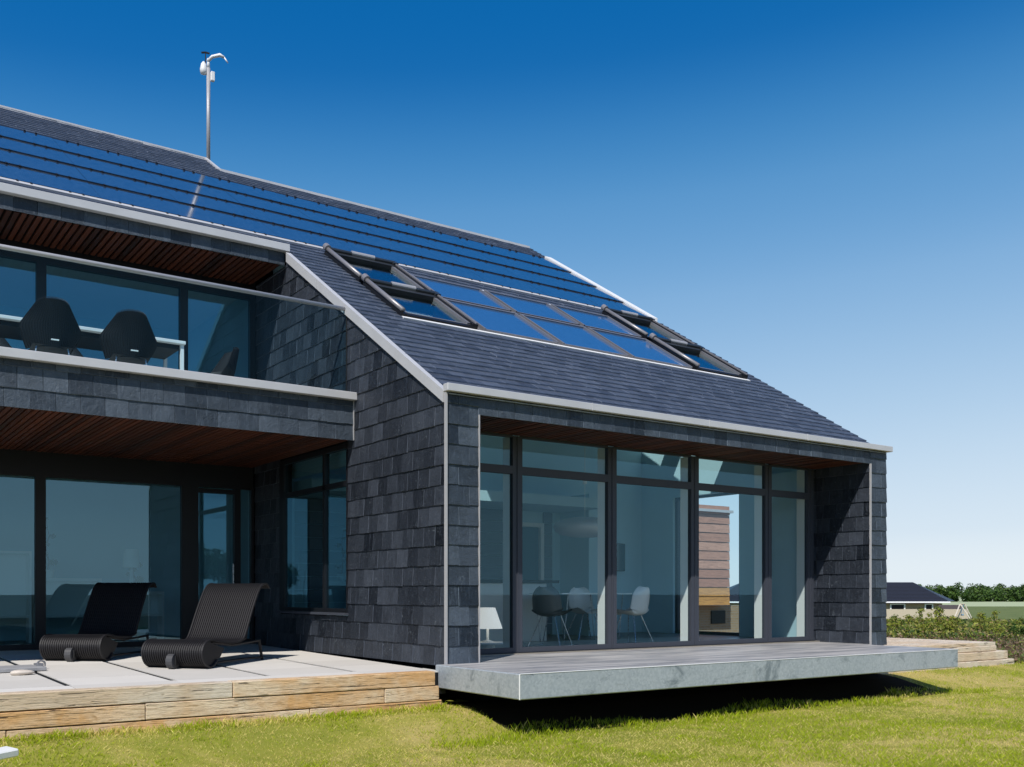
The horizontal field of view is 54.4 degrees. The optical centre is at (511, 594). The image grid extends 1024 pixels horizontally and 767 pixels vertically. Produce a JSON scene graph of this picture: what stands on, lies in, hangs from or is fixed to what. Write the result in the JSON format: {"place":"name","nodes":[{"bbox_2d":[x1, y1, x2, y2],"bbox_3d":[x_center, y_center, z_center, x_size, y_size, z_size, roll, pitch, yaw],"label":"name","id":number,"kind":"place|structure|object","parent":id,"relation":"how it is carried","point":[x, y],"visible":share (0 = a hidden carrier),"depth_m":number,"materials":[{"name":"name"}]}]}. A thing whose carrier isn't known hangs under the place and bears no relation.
{"place":"outdoors","nodes":[
{"label":"outdoors","id":0,"kind":"place"},
{"bbox_2d":[10,670,34,675],"bbox_3d":[-5.901,0.943,12.008,0.277,0.076,0.194,0,0,-35],"label":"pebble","id":1,"kind":"object","parent":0,"point":[20,672],"visible":1,"depth_m":11.93,"materials":[{"name":"stone"}]},
{"bbox_2d":[0,105,892,669],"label":"slate house","id":2,"kind":"structure","parent":0,"point":[412,431],"depth_m":17.38,"materials":[{"name":"stone"}]},
{"bbox_2d":[0,338,11,347],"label":"woven chair","id":3,"kind":"object","parent":2,"relation":"on","point":[4,342],"visible":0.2,"depth_m":15.55,"materials":[{"name":"black wicker"}]},
{"bbox_2d":[18,296,81,354],"bbox_3d":[-6.426,-3.526,13.867,0.803,1.077,0.670,0,0,-35],"label":"woven chair","id":4,"kind":"object","parent":2,"relation":"on","point":[49,325],"visible":0.96,"depth_m":13.68,"materials":[{"name":"black wicker"}]},
{"bbox_2d":[71,348,82,356],"bbox_3d":[-7.146,-3.526,15.887,0.803,1.077,0.670,0,0,-35],"label":"woven chair","id":5,"kind":"object","parent":2,"relation":"on","point":[75,352],"depth_m":16.16,"materials":[{"name":"black wicker"}]},
{"bbox_2d":[0,551,163,642],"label":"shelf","id":6,"kind":"object","parent":2,"relation":"on","point":[67,597],"visible":0.55,"depth_m":18.94,"materials":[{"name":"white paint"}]},
{"bbox_2d":[46,517,57,577],"bbox_3d":[-8.845,-0.899,19.020,0.317,1.177,0.267,0,0,-35],"label":"potted plant","id":7,"kind":"object","parent":6,"relation":"on","point":[49,573],"visible":0.56,"depth_m":19.00,"materials":[{"name":"green plant"}]},
{"bbox_2d":[126,562,143,582],"bbox_3d":[-7.550,-0.452,19.943,0.352,0.781,0.253,0,0,-35],"label":"potted plant","id":8,"kind":"object","parent":6,"relation":"on","point":[139,579],"visible":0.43,"depth_m":19.93,"materials":[{"name":"green plant"}]},
{"bbox_2d":[77,348,107,359],"bbox_3d":[-8.892,-4.071,20.254,1.300,2.180,0.060,0,0,-35],"label":"window","id":9,"kind":"structure","parent":2,"relation":"in","point":[87,353],"depth_m":20.44,"materials":[{"name":"blue glass"}]},
{"bbox_2d":[0,314,185,369],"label":"balcony table","id":10,"kind":"object","parent":2,"relation":"on","point":[90,337],"visible":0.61,"depth_m":15.10,"materials":[{"name":"white paint"}]},
{"bbox_2d":[0,448,253,650],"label":"window","id":11,"kind":"structure","parent":2,"relation":"in","point":[41,465],"depth_m":17.55,"materials":[{"name":"black metal"}]},
{"bbox_2d":[99,309,156,364],"bbox_3d":[-5.569,-3.526,14.474,0.803,1.077,0.670,0,0,-35],"label":"woven chair","id":12,"kind":"object","parent":2,"relation":"on","point":[127,336],"visible":0.95,"depth_m":14.28,"materials":[{"name":"black wicker"}]},
{"bbox_2d":[0,237,255,378],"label":"window","id":13,"kind":"structure","parent":2,"relation":"in","point":[41,263],"depth_m":17.40,"materials":[{"name":"black metal"}]},
{"bbox_2d":[122,549,139,641],"bbox_3d":[-7.258,0.024,18.985,0.320,1.770,0.315,0,0,-35],"label":"floor lamp","id":14,"kind":"object","parent":2,"relation":"on","point":[131,560],"visible":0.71,"depth_m":18.89,"materials":[{"name":"white fabric"}]},
{"bbox_2d":[144,354,177,368],"bbox_3d":[-7.403,-4.071,21.309,1.150,2.180,0.060,0,0,-35],"label":"window","id":15,"kind":"structure","parent":2,"relation":"in","point":[172,361],"depth_m":21.33,"materials":[{"name":"glass"}]},
{"bbox_2d":[200,51,227,159],"bbox_3d":[-6.996,-11.367,23.407,0.656,2.751,0.184,0,0,-9],"label":"weather mast","id":16,"kind":"object","parent":2,"relation":"attached to","point":[205,70],"visible":0.88,"depth_m":23.35,"materials":[{"name":"white metal"}]},
{"bbox_2d":[210,347,238,376],"bbox_3d":[-4.804,-3.526,16.312,0.670,1.077,0.803,0,0,-35],"label":"woven chair","id":17,"kind":"object","parent":2,"relation":"on","point":[226,365],"visible":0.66,"depth_m":16.31,"materials":[{"name":"black wicker"}]},
{"bbox_2d":[276,443,348,615],"bbox_3d":[-3.302,-1.008,16.451,0.135,2.665,2.750,0,0,-35],"label":"window","id":18,"kind":"structure","parent":2,"relation":"in","point":[308,484],"depth_m":16.57,"materials":[{"name":"black glass"}]},
{"bbox_2d":[323,243,431,290],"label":"roof window","id":19,"kind":"structure","parent":2,"relation":"in","point":[351,262],"depth_m":18.39,"materials":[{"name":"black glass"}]},
{"bbox_2d":[361,273,477,329],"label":"roof window","id":20,"kind":"structure","parent":2,"relation":"in","point":[391,293],"depth_m":17.05,"materials":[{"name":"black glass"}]},
{"bbox_2d":[480,641,502,648],"bbox_3d":[-0.385,0.822,15.767,0.670,0.135,0.670,0,0,-35],"label":"side table","id":21,"kind":"object","parent":2,"relation":"on","point":[488,644],"visible":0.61,"depth_m":15.62,"materials":[{"name":"white paint"}]},
{"bbox_2d":[480,608,502,641],"bbox_3d":[-0.385,0.480,15.767,0.470,0.543,0.470,0,0,-35],"label":"table lamp","id":22,"kind":"object","parent":21,"relation":"on","point":[489,618],"visible":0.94,"depth_m":15.62,"materials":[{"name":"white fabric"}]},
{"bbox_2d":[522,522,543,579],"bbox_3d":[0.335,-0.336,21.669,0.809,2.450,0.140,0,0,-35],"label":"window","id":23,"kind":"structure","parent":2,"relation":"in","point":[532,533],"depth_m":21.78,"materials":[{"name":"white paint"}]},
{"bbox_2d":[528,586,572,645],"bbox_3d":[0.654,0.366,17.095,0.610,1.031,0.640,0,0,27],"label":"shell chair","id":24,"kind":"object","parent":2,"relation":"on","point":[546,602],"visible":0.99,"depth_m":16.87,"materials":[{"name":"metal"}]},
{"bbox_2d":[553,481,597,537],"bbox_3d":[1.332,-2.556,18.209,1.160,3.010,1.160,0,0,-35],"label":"pendant lamp","id":25,"kind":"object","parent":2,"relation":"hanging from","point":[580,527],"visible":0.72,"depth_m":17.77,"materials":[{"name":"white paint"}]},
{"bbox_2d":[529,593,631,643],"bbox_3d":[1.269,0.431,18.409,1.650,0.913,1.000,0,0,-35],"label":"kitchen table","id":26,"kind":"object","parent":2,"relation":"on","point":[591,610],"visible":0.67,"depth_m":18.32,"materials":[{"name":"wood"}]},
{"bbox_2d":[565,587,597,640],"bbox_3d":[1.402,0.366,19.405,0.610,1.031,0.640,0,0,-25],"label":"shell chair","id":27,"kind":"object","parent":2,"relation":"on","point":[579,603],"visible":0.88,"depth_m":19.62,"materials":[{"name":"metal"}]},
{"bbox_2d":[617,543,624,570],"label":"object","id":28,"kind":"object","parent":2,"relation":"attached to","point":[620,557],"visible":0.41,"depth_m":23.09,"materials":[{"name":"glass"}]},
{"bbox_2d":[617,586,653,642],"bbox_3d":[2.180,0.366,17.908,0.640,1.031,0.610,0,0,40],"label":"shell chair","id":29,"kind":"object","parent":2,"relation":"on","point":[639,605],"visible":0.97,"depth_m":17.68,"materials":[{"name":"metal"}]},
{"bbox_2d":[480,431,814,654],"bbox_3d":[2.277,-0.760,16.783,8.453,3.333,0.300,0,0,-35],"label":"window","id":30,"kind":"structure","parent":2,"relation":"in","point":[512,470],"depth_m":17.17,"materials":[{"name":"metal"}]},
{"bbox_2d":[601,304,694,343],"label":"roof window","id":31,"kind":"structure","parent":2,"relation":"in","point":[636,322],"depth_m":22.17,"materials":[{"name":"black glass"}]},
{"bbox_2d":[436,642,957,700],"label":"cantilevered platform","id":32,"kind":"structure","parent":2,"relation":"attached to","point":[532,676],"depth_m":13.54,"materials":[{"name":"weathered concrete decking"},{"name":"galvanised steel"}]},
{"bbox_2d":[649,333,747,378],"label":"roof window","id":33,"kind":"structure","parent":2,"relation":"in","point":[707,361],"depth_m":20.84,"materials":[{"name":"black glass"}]},
{"bbox_2d":[676,493,738,635],"bbox_3d":[4.347,-0.661,22.030,0.080,3.100,1.950,0,0,-35],"label":"window","id":34,"kind":"structure","parent":2,"relation":"in","point":[716,494],"depth_m":22.77,"materials":[{"name":"clear glass"}]},
{"bbox_2d":[343,579,559,641],"bbox_3d":[-1.036,0.309,18.290,4.050,1.160,1.030,0,0,-35],"label":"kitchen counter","id":35,"kind":"object","parent":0,"point":[491,593],"visible":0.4,"depth_m":18.63,"materials":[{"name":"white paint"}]},
{"bbox_2d":[0,596,1023,766],"bbox_3d":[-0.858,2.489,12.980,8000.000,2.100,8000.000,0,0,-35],"label":"ground","id":36,"kind":"structure","parent":0,"point":[1010,610],"depth_m":10.96,"materials":[{"name":"plant"}]},
{"bbox_2d":[0,746,18,759],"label":"stone slab","id":37,"kind":"structure","parent":36,"relation":"on","point":[6,752],"depth_m":8.73,"materials":[{"name":"white stone"}]},
{"bbox_2d":[0,670,441,739],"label":"timber retaining wall","id":38,"kind":"structure","parent":36,"relation":"on","point":[36,712],"depth_m":10.94,"materials":[{"name":"brown wood"}]},
{"bbox_2d":[0,648,445,693],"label":"terrace base","id":39,"kind":"object","parent":36,"relation":"on","point":[442,691],"visible":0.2,"depth_m":12.88,"materials":[{"name":"white concrete"}]},
{"bbox_2d":[0,644,437,691],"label":"terrace paving","id":40,"kind":"structure","parent":39,"relation":"on","point":[75,674],"depth_m":12.98,"materials":[{"name":"grey concrete"}]},
{"bbox_2d":[0,660,46,672],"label":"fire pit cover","id":41,"kind":"object","parent":40,"relation":"on","point":[37,666],"visible":0.99,"depth_m":12.49,"materials":[{"name":"metal"}]},
{"bbox_2d":[39,582,156,661],"bbox_3d":[-6.171,0.380,14.940,0.894,1.146,2.022,0,0,3],"label":"sun lounger","id":42,"kind":"object","parent":40,"relation":"on","point":[113,611],"visible":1,"depth_m":15.22,"materials":[{"name":"black wicker"}]},
{"bbox_2d":[141,583,269,668],"bbox_3d":[-4.231,0.403,13.870,0.894,1.146,2.022,0,0,12],"label":"sun lounger","id":43,"kind":"object","parent":40,"relation":"on","point":[225,610],"visible":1,"depth_m":14.13,"materials":[{"name":"black wicker"}]},
{"bbox_2d":[453,673,948,734],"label":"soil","id":44,"kind":"structure","parent":36,"relation":"on","point":[667,704],"depth_m":14.16,"materials":[{"name":"brown soil"}]},
{"bbox_2d":[699,504,738,635],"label":"larch clad house","id":45,"kind":"structure","parent":36,"relation":"on","point":[718,612],"depth_m":29.73,"materials":[{"name":"larch timber cladding"},{"name":"zinc"}]},
{"bbox_2d":[711,610,724,623],"bbox_3d":[6.258,0.689,30.266,0.600,0.400,0.060,0,0,-35],"label":"window","id":46,"kind":"structure","parent":45,"relation":"in","point":[717,617],"depth_m":30.24,"materials":[{"name":"grey glass"}]},
{"bbox_2d":[729,582,953,608],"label":"brick bungalow","id":47,"kind":"object","parent":36,"relation":"on","point":[906,595],"visible":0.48,"depth_m":150.99,"materials":[{"name":"black tile"}]},
{"bbox_2d":[890,604,904,608],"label":"window","id":48,"kind":"structure","parent":47,"relation":"in","point":[892,606],"depth_m":149.94,"materials":[{"name":"white paint"}]},
{"bbox_2d":[924,604,932,608],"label":"window","id":49,"kind":"structure","parent":47,"relation":"in","point":[926,606],"depth_m":149.94,"materials":[{"name":"glass"}]},
{"bbox_2d":[886,616,901,633],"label":"shrub","id":50,"kind":"object","parent":36,"relation":"on","point":[892,624],"visible":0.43,"depth_m":32.96,"materials":[{"name":"green plant"}]},
{"bbox_2d":[886,614,907,626],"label":"shrub","id":51,"kind":"object","parent":36,"relation":"on","point":[900,619],"visible":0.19,"depth_m":39.57,"materials":[{"name":"green plant"}]},
{"bbox_2d":[899,614,920,632],"bbox_3d":[13.372,1.063,33.391,0.822,0.804,0.538,0,0,19],"label":"shrub","id":52,"kind":"object","parent":36,"relation":"on","point":[909,618],"visible":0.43,"depth_m":33.48,"materials":[{"name":"green plant"}]},
{"bbox_2d":[910,607,927,625],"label":"shrub","id":53,"kind":"object","parent":36,"relation":"on","point":[920,612],"visible":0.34,"depth_m":41.41,"materials":[{"name":"green plant"}]},
{"bbox_2d":[913,618,934,631],"bbox_3d":[13.490,1.108,32.599,0.757,0.733,0.553,0,0,-36],"label":"shrub","id":54,"kind":"object","parent":36,"relation":"on","point":[924,625],"visible":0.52,"depth_m":32.62,"materials":[{"name":"green plant"}]},
{"bbox_2d":[886,609,967,618],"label":"garden wall","id":55,"kind":"structure","parent":36,"relation":"on","point":[900,613],"depth_m":141.00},
{"bbox_2d":[925,612,945,624],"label":"shrub","id":56,"kind":"object","parent":36,"relation":"on","point":[930,616],"visible":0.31,"depth_m":38.46,"materials":[{"name":"green plant"}]},
{"bbox_2d":[926,606,955,633],"bbox_3d":[14.464,0.934,33.551,1.112,1.067,0.727,0,0,32],"label":"shrub","id":57,"kind":"object","parent":36,"relation":"on","point":[946,618],"visible":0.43,"depth_m":33.66,"materials":[{"name":"green plant"}]},
{"bbox_2d":[875,638,1013,673],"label":"timber steps","id":58,"kind":"structure","parent":36,"relation":"on","point":[977,653],"depth_m":19.95,"materials":[{"name":"brown wood"}]},
{"bbox_2d":[937,605,961,608],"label":"playhouse","id":59,"kind":"object","parent":36,"relation":"on","point":[950,606],"visible":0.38,"depth_m":141.97,"materials":[{"name":"wood"}]},
{"bbox_2d":[940,615,961,633],"bbox_3d":[14.203,1.060,32.200,0.757,0.834,0.553,0,0,-35],"label":"shrub","id":60,"kind":"object","parent":36,"relation":"on","point":[950,626],"visible":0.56,"depth_m":32.10,"materials":[{"name":"green plant"}]},
{"bbox_2d":[886,617,1023,639],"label":"weeds","id":61,"kind":"object","parent":36,"relation":"on","point":[920,632],"visible":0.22,"depth_m":32.09,"materials":[{"name":"green plant"}]},
{"bbox_2d":[886,631,1023,662],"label":"leaf litter","id":62,"kind":"object","parent":36,"relation":"on","point":[1016,650],"visible":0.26,"depth_m":28.38,"materials":[{"name":"brown plant"}]},
{"bbox_2d":[955,604,971,618],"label":"swing frame","id":63,"kind":"object","parent":36,"relation":"on","point":[964,611],"visible":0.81,"depth_m":137.65,"materials":[{"name":"white wood"}]},
{"bbox_2d":[918,582,1023,601],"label":"woodland","id":64,"kind":"object","parent":36,"relation":"on","point":[1000,592],"visible":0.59,"depth_m":484.59,"materials":[{"name":"green plant"}]},
{"bbox_2d":[970,614,985,622],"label":"shrub","id":65,"kind":"object","parent":36,"relation":"on","point":[974,619],"visible":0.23,"depth_m":42.52,"materials":[{"name":"green plant"}]},
{"bbox_2d":[972,611,995,631],"bbox_3d":[15.805,1.014,33.222,0.918,0.906,0.601,0,0,-22],"label":"shrub","id":66,"kind":"object","parent":36,"relation":"on","point":[982,625],"visible":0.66,"depth_m":33.23,"materials":[{"name":"green plant"}]},
{"bbox_2d":[984,610,1003,625],"bbox_3d":[19.136,1.054,39.617,0.870,0.881,0.569,0,0,26],"label":"shrub","id":67,"kind":"object","parent":36,"relation":"on","point":[995,612],"visible":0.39,"depth_m":39.48,"materials":[{"name":"green plant"}]},
{"bbox_2d":[986,623,1004,634],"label":"shrub","id":68,"kind":"object","parent":36,"relation":"on","point":[996,628],"visible":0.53,"depth_m":32.45,"materials":[{"name":"green plant"}]},
{"bbox_2d":[1004,623,1019,631],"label":"shrub","id":69,"kind":"object","parent":36,"relation":"on","point":[1007,626],"visible":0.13,"depth_m":34.35,"materials":[{"name":"green plant"}]},
{"bbox_2d":[1004,617,1023,623],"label":"shrub","id":70,"kind":"object","parent":36,"relation":"on","point":[1021,619],"visible":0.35,"depth_m":41.50,"materials":[{"name":"green plant"}]},
{"bbox_2d":[1008,626,1023,635],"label":"shrub","id":71,"kind":"object","parent":36,"relation":"on","point":[1018,631],"visible":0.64,"depth_m":31.31,"materials":[{"name":"green plant"}]},
{"bbox_2d":[0,0,1023,594],"label":"sky","id":72,"kind":"structure","parent":0,"point":[824,198],"materials":[{"name":"blue"}]}
]}

